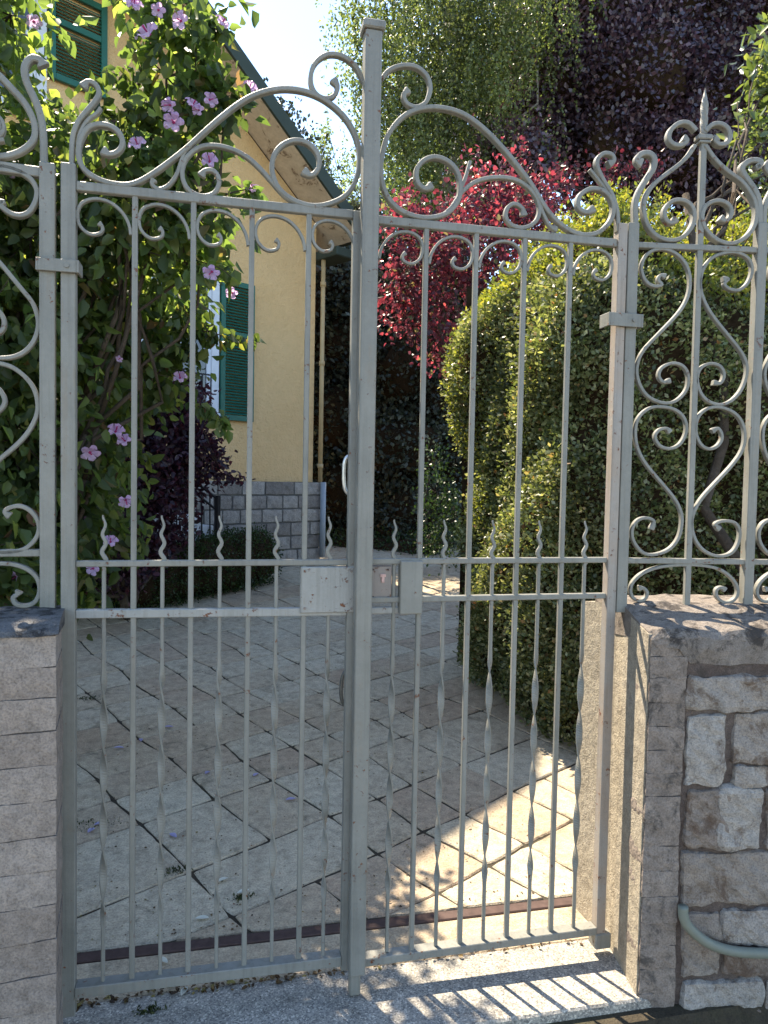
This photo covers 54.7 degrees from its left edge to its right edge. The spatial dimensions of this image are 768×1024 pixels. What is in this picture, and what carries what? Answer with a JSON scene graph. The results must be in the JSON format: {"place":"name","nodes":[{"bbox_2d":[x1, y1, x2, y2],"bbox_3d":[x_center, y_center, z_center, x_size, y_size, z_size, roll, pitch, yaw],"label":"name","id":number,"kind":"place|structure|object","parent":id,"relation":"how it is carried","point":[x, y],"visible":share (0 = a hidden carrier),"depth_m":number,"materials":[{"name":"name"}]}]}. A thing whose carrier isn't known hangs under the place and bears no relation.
{"place":"outdoors","nodes":[
{"label":"outdoors","id":0,"kind":"place"},
{"bbox_2d":[77,546,576,952],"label":"driveway","id":1,"kind":"structure","parent":0,"point":[89,745],"depth_m":3.56,"materials":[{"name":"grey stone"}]},
{"bbox_2d":[78,368,254,620],"bbox_3d":[-2.201,-0.222,5.750,2.178,2.244,1.283,-1,3,-37],"label":"purple shrub","id":2,"kind":"object","parent":1,"relation":"on","point":[166,500],"visible":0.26,"depth_m":5.84,"materials":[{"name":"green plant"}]},
{"bbox_2d":[77,695,257,1016],"bbox_3d":[-1.166,1.247,3.270,0.540,0.211,2.612,-1,3,-33],"label":"joint moss","id":3,"kind":"object","parent":1,"relation":"on","point":[150,1006],"visible":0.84,"depth_m":2.64,"materials":[{"name":"green plant"}]},
{"bbox_2d":[196,915,208,918],"bbox_3d":[-0.615,1.372,2.512,0.042,0.005,0.020,2,6,-10],"label":"fallen petal","id":4,"kind":"object","parent":1,"relation":"on","point":[202,917],"visible":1,"depth_m":2.52,"materials":[{"name":"white plant"}]},
{"bbox_2d":[77,621,571,939],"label":"leaf crumbs","id":5,"kind":"object","parent":1,"relation":"on","point":[268,838],"visible":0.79,"depth_m":2.92,"materials":[{"name":"brown plant"}]},
{"bbox_2d":[406,436,461,576],"bbox_3d":[0.639,-0.006,7.628,0.820,1.548,0.795,1,3,-13],"label":"garden shrub","id":6,"kind":"object","parent":1,"relation":"on","point":[440,508],"visible":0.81,"depth_m":7.62,"materials":[{"name":"green plant"}]},
{"bbox_2d":[209,0,685,289],"label":"sky","id":7,"kind":"structure","parent":0,"point":[283,46],"materials":[{"name":"white"}]},
{"bbox_2d":[547,1003,767,1023],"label":"ground","id":8,"kind":"structure","parent":0,"point":[680,1014],"depth_m":2.16,"materials":[{"name":"soil"}]},
{"bbox_2d":[0,605,64,1023],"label":"garden wall","id":9,"kind":"structure","parent":8,"relation":"on","point":[31,795],"depth_m":1.77,"materials":[{"name":"stone"}]},
{"bbox_2d":[0,54,82,607],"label":"iron fence","id":10,"kind":"object","parent":9,"relation":"on","point":[48,264],"visible":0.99,"depth_m":1.92,"materials":[{"name":"grey metal"}]},
{"bbox_2d":[61,17,385,1017],"bbox_3d":[-0.440,0.028,2.034,0.836,2.741,0.112,1,3,-13],"label":"iron gate leaf","id":11,"kind":"object","parent":9,"relation":"attached to","point":[327,591],"visible":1,"depth_m":2.05,"materials":[{"name":"grey paint"}]},
{"bbox_2d":[77,578,175,607],"bbox_3d":[-2.417,0.634,6.448,1.284,0.654,0.648,1,3,-13],"label":"bed plant","id":12,"kind":"object","parent":8,"relation":"on","point":[85,591],"visible":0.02,"depth_m":6.34,"materials":[{"name":"green plant"}]},
{"bbox_2d":[0,0,270,640],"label":"hibiscus bush","id":13,"kind":"object","parent":8,"relation":"on","point":[198,83],"visible":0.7,"depth_m":3.16,"materials":[{"name":"green plant"}]},
{"bbox_2d":[0,0,353,567],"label":"yellow house","id":14,"kind":"structure","parent":8,"relation":"on","point":[278,374],"depth_m":7.99,"materials":[{"name":"paint"}]},
{"bbox_2d":[0,0,46,118],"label":"window","id":15,"kind":"structure","parent":14,"relation":"in","point":[43,30],"depth_m":6.23,"materials":[{"name":"white glass"}]},
{"bbox_2d":[84,512,212,583],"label":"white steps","id":16,"kind":"structure","parent":14,"relation":"attached to","point":[205,528],"depth_m":7.05,"materials":[{"name":"paint"}]},
{"bbox_2d":[176,475,220,539],"bbox_3d":[-1.778,-0.034,6.960,0.552,0.849,0.057,-1,3,-44],"label":"stair railing","id":17,"kind":"object","parent":16,"relation":"on","point":[216,507],"visible":0.35,"depth_m":7.10,"materials":[{"name":"black metal"}]},
{"bbox_2d":[141,277,219,415],"bbox_3d":[-2.009,-1.659,7.310,0.140,1.465,0.870,3,3,44],"label":"window","id":18,"kind":"structure","parent":14,"relation":"in","point":[212,366],"depth_m":7.55,"materials":[{"name":"white glass"}]},
{"bbox_2d":[95,521,283,607],"bbox_3d":[-1.732,0.516,6.917,0.719,0.822,2.060,3,3,36],"label":"box hedge","id":19,"kind":"object","parent":8,"relation":"on","point":[206,577],"visible":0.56,"depth_m":6.82,"materials":[{"name":"green plant"}]},
{"bbox_2d":[77,907,588,1003],"bbox_3d":[-0.087,1.437,2.380,2.200,0.076,0.184,1,3,-13],"label":"entrance strip","id":20,"kind":"object","parent":8,"relation":"on","point":[399,936],"depth_m":2.39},
{"bbox_2d":[77,897,571,964],"bbox_3d":[-0.113,1.421,2.494,2.200,0.064,0.048,1,3,-13],"label":"steel channel","id":21,"kind":"object","parent":20,"relation":"on","point":[204,944],"depth_m":2.45,"materials":[{"name":"metal"}]},
{"bbox_2d":[310,119,360,201],"bbox_3d":[-0.514,-4.418,17.361,2.700,9.130,2.659,-1,3,-43],"label":"birch tree","id":22,"kind":"object","parent":8,"relation":"on","point":[331,148],"visible":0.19,"depth_m":16.86,"materials":[{"name":"green plant"}]},
{"bbox_2d":[263,77,417,537],"bbox_3d":[-1.555,-3.079,12.447,3.839,8.705,5.393,-1,3,-38],"label":"evergreen tree","id":23,"kind":"object","parent":8,"relation":"on","point":[336,358],"visible":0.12,"depth_m":11.07,"materials":[{"name":"green plant"}]},
{"bbox_2d":[63,939,650,1023],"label":"threshold","id":24,"kind":"object","parent":8,"relation":"on","point":[553,983],"visible":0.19,"depth_m":2.16,"materials":[{"name":"stone"}]},
{"bbox_2d":[180,987,187,995],"bbox_3d":[-0.580,1.388,2.153,0.020,0.005,0.042,-5,-2,7],"label":"fallen petal","id":25,"kind":"object","parent":24,"relation":"on","point":[182,991],"visible":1,"depth_m":2.15,"materials":[{"name":"white plant"}]},
{"bbox_2d":[76,939,582,1011],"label":"leaf litter","id":26,"kind":"object","parent":24,"relation":"on","point":[80,1001],"visible":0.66,"depth_m":2.18,"materials":[{"name":"brown plant"}]},
{"bbox_2d":[318,522,454,555],"bbox_3d":[-0.379,0.523,10.065,2.881,0.811,1.171,3,3,34],"label":"garden shrub","id":27,"kind":"object","parent":8,"relation":"on","point":[387,544],"visible":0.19,"depth_m":9.66,"materials":[{"name":"green plant"}]},
{"bbox_2d":[345,236,495,548],"bbox_3d":[0.710,-1.580,10.896,2.618,5.208,2.572,1,3,-13],"label":"evergreen tree","id":28,"kind":"object","parent":8,"relation":"on","point":[397,439],"visible":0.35,"depth_m":10.28,"materials":[{"name":"green plant"}]},
{"bbox_2d":[344,0,554,284],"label":"garden tree","id":29,"kind":"object","parent":8,"relation":"on","point":[442,58],"visible":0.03,"depth_m":18.02,"materials":[{"name":"green plant"}]},
{"bbox_2d":[314,0,609,504],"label":"birch tree","id":30,"kind":"object","parent":8,"relation":"on","point":[484,40],"visible":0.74,"depth_m":12.80,"materials":[{"name":"green plant"}]},
{"bbox_2d":[377,130,684,403],"bbox_3d":[1.861,-2.170,9.056,4.302,5.462,1.871,0,3,-22],"label":"maple tree","id":31,"kind":"object","parent":8,"relation":"on","point":[472,207],"visible":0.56,"depth_m":8.59,"materials":[{"name":"red plant"}]},
{"bbox_2d":[437,176,767,755],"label":"clipped hedge","id":32,"kind":"object","parent":8,"relation":"on","point":[497,352],"visible":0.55,"depth_m":3.87,"materials":[{"name":"green plant"}]},
{"bbox_2d":[453,0,767,241],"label":"copper beech","id":33,"kind":"object","parent":8,"relation":"on","point":[649,72],"visible":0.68,"depth_m":13.78,"materials":[{"name":"purple plant"}]},
{"bbox_2d":[576,593,767,1011],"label":"garden wall","id":34,"kind":"structure","parent":8,"relation":"on","point":[688,811],"depth_m":2.17,"materials":[{"name":"stone"}]},
{"bbox_2d":[365,63,627,966],"bbox_3d":[0.344,0.056,2.234,0.814,2.653,0.050,1,3,-13],"label":"iron gate leaf","id":35,"kind":"object","parent":34,"relation":"attached to","point":[410,598],"visible":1,"depth_m":2.24,"materials":[{"name":"paint"}]},
{"bbox_2d":[599,88,767,612],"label":"iron fence","id":36,"kind":"object","parent":34,"relation":"on","point":[754,378],"visible":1,"depth_m":2.31,"materials":[{"name":"grey metal"}]},
{"bbox_2d":[678,903,767,958],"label":"pipe","id":37,"kind":"object","parent":34,"relation":"attached to","point":[694,933],"depth_m":2.14,"materials":[{"name":"grey plastic"}]},
{"bbox_2d":[682,12,767,594],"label":"laurel bush","id":38,"kind":"object","parent":8,"relation":"on","point":[750,71],"visible":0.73,"depth_m":4.34,"materials":[{"name":"green plant"}]}
]}

